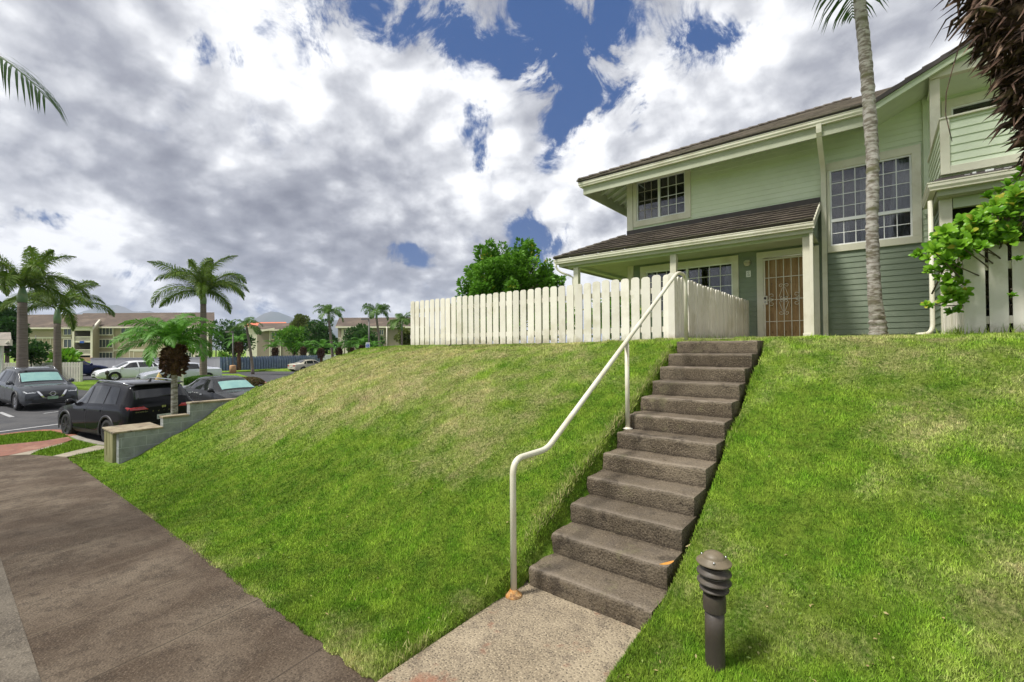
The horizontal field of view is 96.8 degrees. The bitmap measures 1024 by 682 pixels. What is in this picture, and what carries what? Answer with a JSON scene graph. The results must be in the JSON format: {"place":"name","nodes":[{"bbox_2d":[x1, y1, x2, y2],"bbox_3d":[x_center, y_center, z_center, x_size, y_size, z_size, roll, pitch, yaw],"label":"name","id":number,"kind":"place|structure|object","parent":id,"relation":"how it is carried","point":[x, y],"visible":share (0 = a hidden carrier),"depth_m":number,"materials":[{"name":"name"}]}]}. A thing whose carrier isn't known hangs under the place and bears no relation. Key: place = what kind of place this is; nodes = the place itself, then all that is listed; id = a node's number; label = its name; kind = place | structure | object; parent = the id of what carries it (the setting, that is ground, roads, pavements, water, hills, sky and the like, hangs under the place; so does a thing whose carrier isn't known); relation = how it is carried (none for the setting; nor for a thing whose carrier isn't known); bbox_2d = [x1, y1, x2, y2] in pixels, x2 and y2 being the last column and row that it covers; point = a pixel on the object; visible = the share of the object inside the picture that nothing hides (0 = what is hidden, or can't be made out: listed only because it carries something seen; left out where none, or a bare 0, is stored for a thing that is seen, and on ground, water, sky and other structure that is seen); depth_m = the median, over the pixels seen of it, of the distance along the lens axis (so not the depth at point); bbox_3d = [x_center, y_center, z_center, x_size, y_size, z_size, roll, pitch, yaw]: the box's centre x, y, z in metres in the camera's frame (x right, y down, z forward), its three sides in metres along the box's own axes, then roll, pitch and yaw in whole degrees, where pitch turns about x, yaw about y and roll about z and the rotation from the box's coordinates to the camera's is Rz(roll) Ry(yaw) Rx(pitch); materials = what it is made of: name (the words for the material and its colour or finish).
{"place":"outdoors","nodes":[
{"label":"outdoors","id":0,"kind":"place"},
{"bbox_2d":[0,430,103,458],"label":"verge","id":1,"kind":"structure","parent":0,"point":[60,447],"depth_m":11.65,"materials":[{"name":"green plant"}]},
{"bbox_2d":[9,443,61,455],"bbox_3d":[-11.906,2.773,11.623,0.416,0.050,1.450,0,-1,-5],"label":"paving edge","id":2,"kind":"object","parent":1,"relation":"on","point":[26,453],"visible":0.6,"depth_m":11.17,"materials":[{"name":"beige concrete"}]},
{"bbox_2d":[0,437,71,456],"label":"brick paving","id":3,"kind":"structure","parent":1,"relation":"on","point":[9,449],"depth_m":11.88,"materials":[{"name":"red brick"}]},
{"bbox_2d":[54,445,103,456],"bbox_3d":[-10.700,2.759,11.329,0.628,0.050,1.196,-1,-1,8],"label":"concrete strip","id":4,"kind":"object","parent":1,"relation":"on","point":[81,451],"visible":0.43,"depth_m":11.24,"materials":[{"name":"grey concrete"}]},
{"bbox_2d":[0,371,296,441],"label":"parking lot","id":5,"kind":"structure","parent":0,"point":[35,416],"depth_m":17.71,"materials":[{"name":"grey asphalt"}]},
{"bbox_2d":[0,332,12,372],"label":"cottage","id":6,"kind":"structure","parent":5,"relation":"on","point":[5,339],"depth_m":25.89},
{"bbox_2d":[0,412,13,416],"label":"road marking","id":7,"kind":"object","parent":5,"relation":"on","point":[5,414],"visible":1,"depth_m":17.62,"materials":[{"name":"paint"}]},
{"bbox_2d":[0,300,32,368],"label":"tree","id":8,"kind":"object","parent":5,"relation":"on","point":[8,319],"visible":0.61,"depth_m":39.66,"materials":[{"name":"green plant"}]},
{"bbox_2d":[0,558,40,681],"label":"sidewalk kerb","id":9,"kind":"structure","parent":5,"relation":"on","point":[17,663],"depth_m":2.92,"materials":[{"name":"grey concrete"}]},
{"bbox_2d":[0,424,57,431],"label":"road marking","id":10,"kind":"object","parent":5,"relation":"on","point":[29,427],"visible":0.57,"depth_m":14.91,"materials":[{"name":"paint"}]},
{"bbox_2d":[7,337,52,366],"bbox_3d":[-33.877,1.479,32.019,2.708,3.553,2.387,-1,-1,39],"label":"shrub","id":11,"kind":"object","parent":5,"relation":"on","point":[36,349],"visible":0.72,"depth_m":31.80,"materials":[{"name":"green plant"}]},
{"bbox_2d":[1,429,75,436],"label":"kerb painted","id":12,"kind":"object","parent":5,"relation":"on","point":[69,435],"visible":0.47,"depth_m":13.98,"materials":[{"name":"red paint"}]},
{"bbox_2d":[0,366,77,409],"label":"parked car","id":13,"kind":"object","parent":5,"relation":"on","point":[21,388],"visible":0.98,"depth_m":19.29,"materials":[{"name":"grey paint"}]},
{"bbox_2d":[4,362,82,381],"bbox_3d":[-35.241,2.306,32.733,8.640,1.530,0.197,0,-1,0],"label":"picket fence","id":14,"kind":"object","parent":5,"relation":"on","point":[76,370],"visible":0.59,"depth_m":32.66,"materials":[{"name":"white wood"}]},
{"bbox_2d":[0,245,89,366],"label":"palm tree","id":15,"kind":"object","parent":5,"relation":"on","point":[34,275],"visible":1,"depth_m":21.95,"materials":[{"name":"green plant"}]},
{"bbox_2d":[0,278,114,374],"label":"palm tree","id":16,"kind":"object","parent":5,"relation":"on","point":[37,299],"visible":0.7,"depth_m":28.41,"materials":[{"name":"green plant"}]},
{"bbox_2d":[45,346,84,365],"bbox_3d":[-33.460,1.845,34.049,3.078,2.873,2.184,-1,-1,39],"label":"shrub","id":17,"kind":"object","parent":5,"relation":"on","point":[72,354],"visible":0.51,"depth_m":33.72,"materials":[{"name":"green plant"}]},
{"bbox_2d":[37,360,108,374],"bbox_3d":[-37.333,2.239,38.476,2.109,1.468,4.840,-1,-1,29],"label":"parked car","id":18,"kind":"object","parent":5,"relation":"on","point":[89,368],"visible":0.26,"depth_m":38.88,"materials":[{"name":"blue paint"}]},
{"bbox_2d":[70,435,103,445],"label":"kerb","id":19,"kind":"structure","parent":5,"relation":"on","point":[77,437],"depth_m":12.55,"materials":[{"name":"grey concrete"}]},
{"bbox_2d":[91,360,158,380],"bbox_3d":[-29.020,2.232,34.959,2.109,1.468,4.840,-1,-1,35],"label":"parked car","id":20,"kind":"object","parent":5,"relation":"on","point":[131,369],"visible":0.58,"depth_m":33.95,"materials":[{"name":"white paint"}]},
{"bbox_2d":[58,377,192,441],"bbox_3d":[-11.776,1.962,13.770,4.734,1.770,2.137,-1,-1,28],"label":"parked car","id":21,"kind":"object","parent":5,"relation":"on","point":[96,407],"visible":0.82,"depth_m":12.67,"materials":[{"name":"black paint"}]},
{"bbox_2d":[90,357,219,367],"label":"panel fence","id":22,"kind":"object","parent":5,"relation":"on","point":[211,362],"visible":0.34,"depth_m":47.37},
{"bbox_2d":[71,374,257,389],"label":"island","id":23,"kind":"structure","parent":5,"relation":"on","point":[85,384],"depth_m":30.84,"materials":[{"name":"green plant"}]},
{"bbox_2d":[181,369,183,385],"bbox_3d":[-18.202,1.983,24.925,0.338,2.270,0.162,0,-1,-33],"label":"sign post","id":24,"kind":"object","parent":23,"relation":"on","point":[182,379],"visible":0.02,"depth_m":24.94,"materials":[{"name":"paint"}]},
{"bbox_2d":[147,254,248,374],"bbox_3d":[-19.803,-1.285,29.009,5.424,8.679,5.352,-1,-1,39],"label":"palm tree","id":25,"kind":"object","parent":23,"relation":"on","point":[202,280],"visible":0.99,"depth_m":28.73,"materials":[{"name":"green plant"}]},
{"bbox_2d":[180,375,216,384],"bbox_3d":[-18.346,2.470,26.965,1.875,0.921,1.619,0,-1,0],"label":"hedge","id":26,"kind":"object","parent":23,"relation":"on","point":[188,380],"visible":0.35,"depth_m":26.30,"materials":[{"name":"green plant"}]},
{"bbox_2d":[243,376,264,385],"bbox_3d":[-16.884,2.567,27.959,2.703,0.755,1.809,0,-1,0],"label":"hedge","id":27,"kind":"object","parent":23,"relation":"on","point":[255,381],"visible":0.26,"depth_m":27.92,"materials":[{"name":"plant"}]},
{"bbox_2d":[136,362,221,380],"bbox_3d":[-23.448,2.230,32.160,2.109,1.468,4.840,-1,-1,36],"label":"parked car","id":28,"kind":"object","parent":5,"relation":"on","point":[193,369],"visible":0.36,"depth_m":31.92,"materials":[{"name":"silver paint"}]},
{"bbox_2d":[182,375,262,400],"bbox_3d":[-11.773,2.147,18.564,4.840,1.468,2.109,-1,-1,33],"label":"parked car","id":29,"kind":"object","parent":5,"relation":"on","point":[216,387],"visible":0.43,"depth_m":17.88,"materials":[{"name":"paint"}]},
{"bbox_2d":[225,331,235,372],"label":"lamp post","id":30,"kind":"object","parent":5,"relation":"on","point":[232,368],"visible":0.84,"depth_m":44.91,"materials":[{"name":"grey metal"}]},
{"bbox_2d":[227,316,263,373],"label":"palm tree","id":31,"kind":"object","parent":5,"relation":"on","point":[242,325],"visible":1,"depth_m":43.89,"materials":[{"name":"green plant"}]},
{"bbox_2d":[288,359,319,370],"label":"parked car","id":32,"kind":"object","parent":5,"relation":"on","point":[300,365],"visible":0.5,"depth_m":53.42,"materials":[{"name":"beige paint"}]},
{"bbox_2d":[307,339,337,361],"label":"palm tree","id":33,"kind":"object","parent":5,"relation":"on","point":[319,350],"visible":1,"depth_m":53.81,"materials":[{"name":"green plant"}]},
{"bbox_2d":[312,304,344,357],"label":"palm tree","id":34,"kind":"object","parent":5,"relation":"on","point":[327,309],"visible":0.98,"depth_m":55.86,"materials":[{"name":"green plant"}]},
{"bbox_2d":[323,355,337,359],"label":"panel fence","id":35,"kind":"object","parent":5,"relation":"on","point":[326,357],"depth_m":60.14,"materials":[{"name":"plastic"}]},
{"bbox_2d":[340,340,357,352],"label":"palm tree","id":36,"kind":"object","parent":5,"relation":"on","point":[351,348],"visible":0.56,"depth_m":57.78,"materials":[{"name":"green plant"}]},
{"bbox_2d":[344,335,374,349],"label":"palm tree","id":37,"kind":"object","parent":5,"relation":"on","point":[361,341],"visible":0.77,"depth_m":51.88,"materials":[{"name":"green plant"}]},
{"bbox_2d":[361,318,369,341],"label":"lamp post","id":38,"kind":"object","parent":5,"relation":"on","point":[368,327],"visible":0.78,"depth_m":47.95,"materials":[{"name":"grey metal"}]},
{"bbox_2d":[370,340,382,347],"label":"palm tree","id":39,"kind":"object","parent":5,"relation":"on","point":[373,344],"visible":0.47,"depth_m":59.84,"materials":[{"name":"green plant"}]},
{"bbox_2d":[387,312,410,344],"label":"palm tree","id":40,"kind":"object","parent":5,"relation":"on","point":[401,318],"visible":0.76,"depth_m":45.80,"materials":[{"name":"green plant"}]},
{"bbox_2d":[394,327,410,344],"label":"tree","id":41,"kind":"object","parent":5,"relation":"on","point":[406,337],"visible":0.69,"depth_m":51.51,"materials":[{"name":"green plant"}]},
{"bbox_2d":[0,455,374,681],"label":"sidewalk","id":42,"kind":"structure","parent":0,"point":[106,584],"depth_m":3.44,"materials":[{"name":"concrete"}]},
{"bbox_2d":[86,361,291,370],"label":"lawn","id":43,"kind":"structure","parent":0,"point":[285,369],"depth_m":52.57,"materials":[{"name":"green plant"}]},
{"bbox_2d":[28,312,214,363],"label":"apartment building","id":44,"kind":"structure","parent":43,"relation":"on","point":[91,335],"depth_m":99.97,"materials":[{"name":"grey paint"}]},
{"bbox_2d":[63,326,71,334],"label":"window","id":45,"kind":"structure","parent":44,"relation":"in","point":[65,331],"depth_m":101.65,"materials":[{"name":"grey glass"}]},
{"bbox_2d":[63,339,71,347],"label":"window","id":46,"kind":"structure","parent":44,"relation":"in","point":[67,343],"depth_m":101.65,"materials":[{"name":"grey"}]},
{"bbox_2d":[99,328,112,334],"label":"window","id":47,"kind":"structure","parent":44,"relation":"in","point":[102,331],"depth_m":99.66,"materials":[{"name":"grey glass"}]},
{"bbox_2d":[99,339,112,347],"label":"window","id":48,"kind":"structure","parent":44,"relation":"in","point":[103,343],"depth_m":99.66,"materials":[{"name":"grey"}]},
{"bbox_2d":[99,352,112,357],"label":"window","id":49,"kind":"structure","parent":44,"relation":"in","point":[101,354],"depth_m":99.66,"materials":[{"name":"grey glass"}]},
{"bbox_2d":[217,351,230,357],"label":"tree","id":50,"kind":"object","parent":43,"relation":"on","point":[225,354],"visible":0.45,"depth_m":55.58,"materials":[{"name":"green plant"}]},
{"bbox_2d":[208,319,258,357],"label":"tree","id":51,"kind":"object","parent":43,"relation":"on","point":[237,332],"visible":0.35,"depth_m":60.91,"materials":[{"name":"green plant"}]},
{"bbox_2d":[257,323,312,356],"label":"apartment building","id":52,"kind":"structure","parent":43,"relation":"on","point":[267,329],"depth_m":103.95,"materials":[{"name":"grey paint"}]},
{"bbox_2d":[271,325,310,355],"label":"tree","id":53,"kind":"object","parent":43,"relation":"on","point":[291,334],"visible":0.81,"depth_m":64.92,"materials":[{"name":"green plant"}]},
{"bbox_2d":[288,314,310,354],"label":"tree","id":54,"kind":"object","parent":43,"relation":"on","point":[299,320],"visible":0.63,"depth_m":83.34,"materials":[{"name":"green plant"}]},
{"bbox_2d":[325,340,347,355],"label":"palm tree","id":55,"kind":"object","parent":43,"relation":"on","point":[339,349],"visible":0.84,"depth_m":57.78,"materials":[{"name":"green plant"}]},
{"bbox_2d":[342,323,385,347],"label":"tree","id":56,"kind":"object","parent":43,"relation":"on","point":[360,331],"visible":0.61,"depth_m":65.08,"materials":[{"name":"green plant"}]},
{"bbox_2d":[360,303,390,346],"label":"palm tree","id":57,"kind":"object","parent":43,"relation":"on","point":[381,309],"visible":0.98,"depth_m":61.91,"materials":[{"name":"green plant"}]},
{"bbox_2d":[335,317,419,353],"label":"apartment building","id":58,"kind":"structure","parent":43,"relation":"on","point":[341,326],"depth_m":91.98,"materials":[{"name":"grey paint"}]},
{"bbox_2d":[222,368,281,372],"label":"grass strip","id":59,"kind":"object","parent":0,"point":[257,370],"depth_m":49.08,"materials":[{"name":"green plant"}]},
{"bbox_2d":[223,333,254,369],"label":"palm tree","id":60,"kind":"object","parent":59,"relation":"on","point":[238,348],"visible":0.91,"depth_m":49.84,"materials":[{"name":"green plant"}]},
{"bbox_2d":[220,355,319,370],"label":"board fence","id":61,"kind":"object","parent":59,"relation":"on","point":[270,362],"visible":0.49,"depth_m":53.04,"materials":[{"name":"blue wood"}]},
{"bbox_2d":[263,340,288,356],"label":"palm tree","id":62,"kind":"object","parent":59,"relation":"on","point":[274,349],"visible":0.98,"depth_m":57.76,"materials":[{"name":"green plant"}]},
{"bbox_2d":[292,340,314,355],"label":"palm tree","id":63,"kind":"object","parent":59,"relation":"on","point":[303,350],"visible":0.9,"depth_m":59.85,"materials":[{"name":"green plant"}]},
{"bbox_2d":[302,319,338,360],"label":"tree","id":64,"kind":"object","parent":59,"relation":"on","point":[318,329],"visible":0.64,"depth_m":63.16,"materials":[{"name":"green plant"}]},
{"bbox_2d":[4,350,528,580],"bbox_3d":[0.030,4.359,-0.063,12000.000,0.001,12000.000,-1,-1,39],"label":"ground","id":65,"kind":"structure","parent":0,"point":[12,360],"depth_m":346.22,"materials":[{"name":"green plant"}]},
{"bbox_2d":[246,322,285,356],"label":"building","id":66,"kind":"structure","parent":65,"relation":"on","point":[252,332],"depth_m":169.94,"materials":[{"name":"beige paint"}]},
{"bbox_2d":[77,305,480,349],"bbox_3d":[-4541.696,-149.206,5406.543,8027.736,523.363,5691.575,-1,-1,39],"label":"mountain","id":67,"kind":"structure","parent":0,"point":[271,316],"depth_m":5092.63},
{"bbox_2d":[0,0,972,342],"label":"sky","id":68,"kind":"structure","parent":0,"point":[349,154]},
{"bbox_2d":[376,581,640,681],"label":"landing","id":69,"kind":"object","parent":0,"point":[533,634],"visible":0.82,"depth_m":2.65,"materials":[{"name":"concrete"}]},
{"bbox_2d":[505,271,687,599],"bbox_3d":[1.173,0.439,4.677,0.124,2.745,3.858,-1,-1,39],"label":"handrail","id":70,"kind":"object","parent":69,"relation":"on","point":[513,593],"visible":0.98,"depth_m":3.84,"materials":[{"name":"metal"}]},
{"bbox_2d":[69,330,1023,681],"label":"lawn","id":71,"kind":"structure","parent":0,"point":[1005,607],"depth_m":3.83,"materials":[{"name":"green plant"}]},
{"bbox_2d":[102,422,162,462],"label":"retaining wall","id":72,"kind":"structure","parent":71,"relation":"on","point":[110,432],"depth_m":9.41,"materials":[{"name":"beige concrete"}]},
{"bbox_2d":[107,312,225,414],"bbox_3d":[-8.504,0.986,11.348,2.292,3.512,2.318,0,-1,-30],"label":"palm tree","id":73,"kind":"object","parent":71,"relation":"on","point":[176,340],"visible":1,"depth_m":11.22,"materials":[{"name":"green plant"}]},
{"bbox_2d":[116,398,234,463],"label":"retaining wall","id":74,"kind":"structure","parent":71,"relation":"on","point":[130,445],"depth_m":9.63,"materials":[{"name":"grey concrete"}]},
{"bbox_2d":[445,311,468,344],"bbox_3d":[-1.288,-0.380,11.682,1.331,1.053,0.852,-1,-1,39],"label":"garden shrub","id":75,"kind":"object","parent":71,"relation":"on","point":[456,327],"visible":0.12,"depth_m":11.55,"materials":[{"name":"green plant"}]},
{"bbox_2d":[486,311,519,342],"bbox_3d":[-0.246,-0.328,10.991,1.273,0.916,0.802,-1,-1,39],"label":"garden shrub","id":76,"kind":"object","parent":71,"relation":"on","point":[499,324],"visible":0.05,"depth_m":10.84,"materials":[{"name":"green plant"}]},
{"bbox_2d":[454,236,565,343],"bbox_3d":[-0.049,-1.799,17.367,4.334,4.436,4.322,-1,-1,39],"label":"tree","id":77,"kind":"object","parent":71,"relation":"on","point":[494,270],"visible":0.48,"depth_m":16.42,"materials":[{"name":"green plant"}]},
{"bbox_2d":[410,273,674,345],"bbox_3d":[0.058,-0.440,9.298,6.575,1.188,0.170,-1,-1,39],"label":"picket fence","id":78,"kind":"object","parent":71,"relation":"on","point":[471,309],"visible":0.94,"depth_m":8.67,"materials":[{"name":"paint"}]},
{"bbox_2d":[534,303,574,340],"bbox_3d":[0.941,-0.382,10.176,1.261,1.004,0.888,-1,-1,39],"label":"garden shrub","id":79,"kind":"object","parent":71,"relation":"on","point":[557,318],"visible":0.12,"depth_m":9.97,"materials":[{"name":"green plant"}]},
{"bbox_2d":[583,296,641,339],"bbox_3d":[2.031,-0.450,9.046,1.276,1.091,0.846,-1,-1,39],"label":"garden shrub","id":80,"kind":"object","parent":71,"relation":"on","point":[611,317],"visible":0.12,"depth_m":8.88,"materials":[{"name":"green plant"}]},
{"bbox_2d":[529,340,763,629],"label":"concrete stairs","id":81,"kind":"structure","parent":71,"relation":"on","point":[627,531],"depth_m":3.76,"materials":[{"name":"grey concrete"}]},
{"bbox_2d":[660,560,673,564],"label":"fallen leaf","id":82,"kind":"object","parent":81,"relation":"on","point":[667,563],"visible":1,"depth_m":3.00,"materials":[{"name":"orange plant"}]},
{"bbox_2d":[675,277,748,337],"bbox_3d":[4.219,-0.458,9.361,0.162,1.167,5.421,-1,-1,39],"label":"picket fence","id":83,"kind":"object","parent":71,"relation":"on","point":[711,311],"visible":0.75,"depth_m":8.71,"materials":[{"name":"paint"}]},
{"bbox_2d":[696,549,731,672],"bbox_3d":[1.011,1.349,2.268,0.166,0.601,0.166,-1,-1,39],"label":"bollard light","id":84,"kind":"object","parent":71,"relation":"on","point":[714,575],"visible":0.98,"depth_m":2.23,"materials":[{"name":"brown metal"}]},
{"bbox_2d":[553,39,1023,341],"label":"townhouse","id":85,"kind":"structure","parent":71,"relation":"on","point":[767,219],"depth_m":10.43,"materials":[{"name":"green"}]},
{"bbox_2d":[633,169,690,227],"bbox_3d":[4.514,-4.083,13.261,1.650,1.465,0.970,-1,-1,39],"label":"window","id":86,"kind":"structure","parent":85,"relation":"in","point":[666,198],"depth_m":13.12,"materials":[{"name":"glass"}]},
{"bbox_2d":[640,255,738,316],"bbox_3d":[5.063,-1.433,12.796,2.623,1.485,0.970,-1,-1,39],"label":"window","id":87,"kind":"structure","parent":85,"relation":"in","point":[720,273],"depth_m":12.57,"materials":[{"name":"plastic"}]},
{"bbox_2d":[765,254,803,336],"bbox_3d":[6.676,-1.022,10.996,1.010,2.070,0.048,-1,-1,39],"label":"door","id":88,"kind":"structure","parent":85,"relation":"in","point":[777,264],"depth_m":11.02,"materials":[{"name":"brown wood"}]},
{"bbox_2d":[826,144,921,252],"bbox_3d":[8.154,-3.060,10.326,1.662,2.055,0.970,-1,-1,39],"label":"window","id":89,"kind":"structure","parent":85,"relation":"in","point":[900,193],"depth_m":10.16,"materials":[{"name":"glass"}]},
{"bbox_2d":[941,88,1003,116],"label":"window","id":90,"kind":"structure","parent":85,"relation":"in","point":[974,101],"depth_m":9.09,"materials":[{"name":"plastic"}]},
{"bbox_2d":[811,0,888,334],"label":"palm tree","id":91,"kind":"object","parent":71,"relation":"on","point":[877,322],"visible":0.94,"depth_m":7.38,"materials":[{"name":"grey plant"}]},
{"bbox_2d":[688,322,1023,338],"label":"weeds","id":92,"kind":"object","parent":71,"relation":"on","point":[955,330],"visible":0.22,"depth_m":5.36,"materials":[{"name":"green plant"}]},
{"bbox_2d":[908,166,1023,325],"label":"shrub","id":93,"kind":"object","parent":71,"relation":"on","point":[963,236],"visible":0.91,"depth_m":5.09,"materials":[{"name":"green plant"}]},
{"bbox_2d":[931,0,1023,181],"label":"palm tree","id":94,"kind":"object","parent":71,"relation":"on","point":[995,30],"visible":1,"depth_m":3.61,"materials":[{"name":"brown plant"}]},
{"bbox_2d":[942,241,1023,333],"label":"picket fence","id":95,"kind":"object","parent":71,"relation":"on","point":[975,316],"visible":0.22,"depth_m":5.20,"materials":[{"name":"paint"}]},
{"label":"verge ground","id":96,"kind":"structure","parent":0,"visible":0},
{"bbox_2d":[0,54,68,126],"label":"palm tree","id":97,"kind":"object","parent":96,"relation":"on","point":[51,99],"visible":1,"depth_m":4.48,"materials":[{"name":"green plant"}]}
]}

